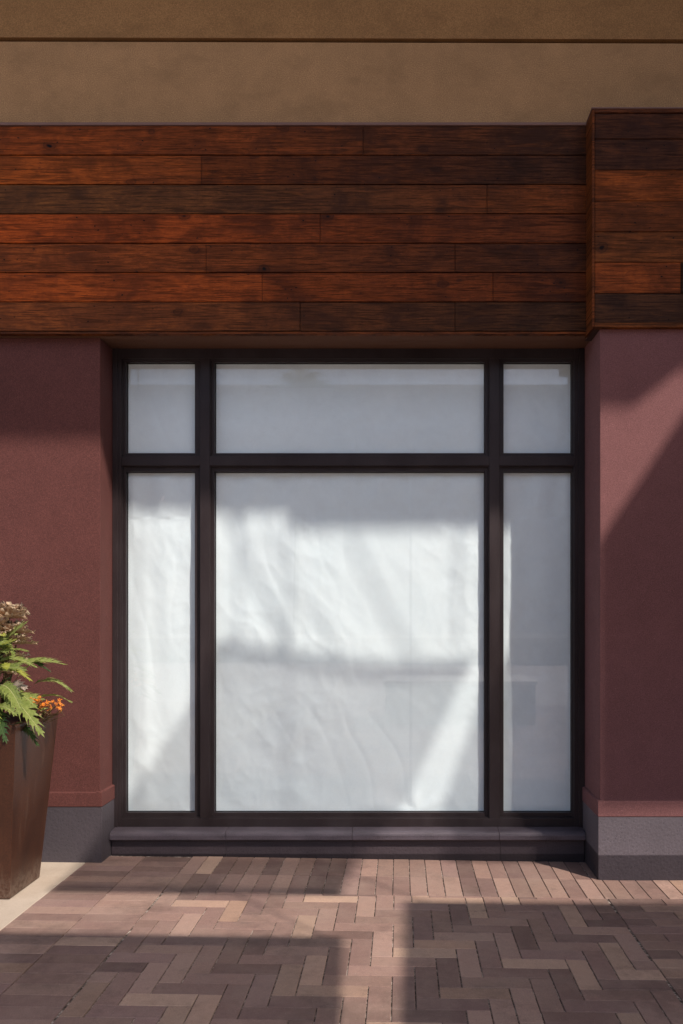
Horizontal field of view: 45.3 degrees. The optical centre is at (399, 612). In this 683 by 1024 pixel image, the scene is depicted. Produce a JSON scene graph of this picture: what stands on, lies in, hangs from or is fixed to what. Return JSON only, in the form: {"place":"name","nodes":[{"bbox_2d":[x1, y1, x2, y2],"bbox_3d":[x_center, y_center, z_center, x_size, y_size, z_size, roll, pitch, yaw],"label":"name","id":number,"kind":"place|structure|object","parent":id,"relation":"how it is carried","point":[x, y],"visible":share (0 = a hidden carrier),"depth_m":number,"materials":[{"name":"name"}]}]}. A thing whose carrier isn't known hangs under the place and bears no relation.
{"place":"outdoors","nodes":[
{"label":"outdoors","id":0,"kind":"place"},
{"bbox_2d":[0,862,84,930],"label":"pavement strip","id":1,"kind":"object","parent":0,"point":[53,875],"visible":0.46,"depth_m":4.38,"materials":[{"name":"concrete"}]},
{"bbox_2d":[0,713,57,898],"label":"tapered planter","id":2,"kind":"object","parent":1,"relation":"on","point":[26,763],"visible":0.89,"depth_m":4.30,"materials":[{"name":"brown metal"}]},
{"bbox_2d":[0,601,38,716],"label":"bronze leaf plant","id":3,"kind":"object","parent":2,"relation":"in","point":[8,610],"visible":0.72,"depth_m":4.37,"materials":[{"name":"brown plant"}]},
{"bbox_2d":[0,620,71,746],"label":"serrated leaf plant","id":4,"kind":"object","parent":2,"relation":"in","point":[12,695],"visible":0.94,"depth_m":4.21,"materials":[{"name":"green plant"}]},
{"bbox_2d":[23,696,64,723],"bbox_3d":[-1.944,0.533,4.416,0.261,0.196,0.171,0,0,-8],"label":"orange flower plant","id":5,"kind":"object","parent":2,"relation":"in","point":[43,708],"visible":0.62,"depth_m":4.43,"materials":[{"name":"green plant"}]},
{"bbox_2d":[0,856,682,1023],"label":"pavement","id":6,"kind":"structure","parent":0,"point":[42,978],"depth_m":3.70,"materials":[{"name":"brick"}]},
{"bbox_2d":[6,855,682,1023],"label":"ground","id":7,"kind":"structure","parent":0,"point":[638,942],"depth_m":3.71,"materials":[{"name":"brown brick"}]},
{"bbox_2d":[0,338,114,862],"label":"stucco pier","id":8,"kind":"structure","parent":7,"relation":"on","point":[56,487],"depth_m":4.87,"materials":[{"name":"paint"}]},
{"bbox_2d":[0,122,588,348],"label":"wood fascia","id":9,"kind":"structure","parent":8,"relation":"on","point":[296,235],"depth_m":4.80,"materials":[{"name":"brown wood"}]},
{"bbox_2d":[0,0,682,121],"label":"stucco wall","id":10,"kind":"structure","parent":9,"relation":"on","point":[319,60],"depth_m":4.90,"materials":[{"name":"beige paint"}]},
{"bbox_2d":[109,827,585,862],"bbox_3d":[-0.320,1.476,5.026,2.908,0.288,0.107,0,0,0],"label":"window sill","id":11,"kind":"structure","parent":7,"relation":"on","point":[545,844],"depth_m":5.01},
{"bbox_2d":[112,348,584,827],"bbox_3d":[-0.320,-0.146,5.134,2.938,3.008,0.132,0,0,0],"label":"display window","id":12,"kind":"structure","parent":11,"relation":"on","point":[205,462],"depth_m":5.08,"materials":[{"name":"brown metal"}]},
{"bbox_2d":[128,473,194,810],"bbox_3d":[-1.503,0.183,5.150,0.448,2.154,0.021,0,0,0],"label":"window paper","id":13,"kind":"object","parent":12,"relation":"attached to","point":[161,641],"depth_m":5.15,"materials":[{"name":"white paper"}]},
{"bbox_2d":[128,364,194,452],"bbox_3d":[-1.503,-1.288,5.155,0.448,0.587,0.010,0,0,0],"label":"window paper","id":14,"kind":"object","parent":12,"relation":"attached to","point":[161,408],"depth_m":5.15,"materials":[{"name":"white paper"}]},
{"bbox_2d":[216,473,483,810],"bbox_3d":[-0.316,0.183,5.155,1.711,2.154,0.021,0,0,0],"label":"window paper","id":15,"kind":"object","parent":12,"relation":"attached to","point":[349,641],"depth_m":5.15,"materials":[{"name":"white paper"}]},
{"bbox_2d":[216,364,483,452],"bbox_3d":[-0.316,-1.288,5.153,1.711,0.587,0.016,0,0,0],"label":"window paper","id":16,"kind":"object","parent":12,"relation":"attached to","point":[349,408],"depth_m":5.15,"materials":[{"name":"white paper"}]},
{"bbox_2d":[504,473,569,810],"bbox_3d":[0.864,0.183,5.151,0.445,2.154,0.019,0,0,0],"label":"window paper","id":17,"kind":"object","parent":12,"relation":"attached to","point":[536,641],"depth_m":5.15,"materials":[{"name":"white paper"}]},
{"bbox_2d":[504,364,569,452],"bbox_3d":[0.864,-1.288,5.154,0.445,0.587,0.016,0,0,0],"label":"window paper","id":18,"kind":"object","parent":12,"relation":"attached to","point":[536,408],"depth_m":5.15,"materials":[{"name":"white paper"}]},
{"bbox_2d":[582,329,682,880],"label":"stucco pier","id":19,"kind":"structure","parent":7,"relation":"on","point":[632,794],"depth_m":4.68,"materials":[{"name":"red paint"}]},
{"bbox_2d":[585,107,682,340],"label":"wood box panel","id":20,"kind":"object","parent":19,"relation":"on","point":[634,217],"visible":0.96,"depth_m":4.66,"materials":[{"name":"brown wood"}]}
]}

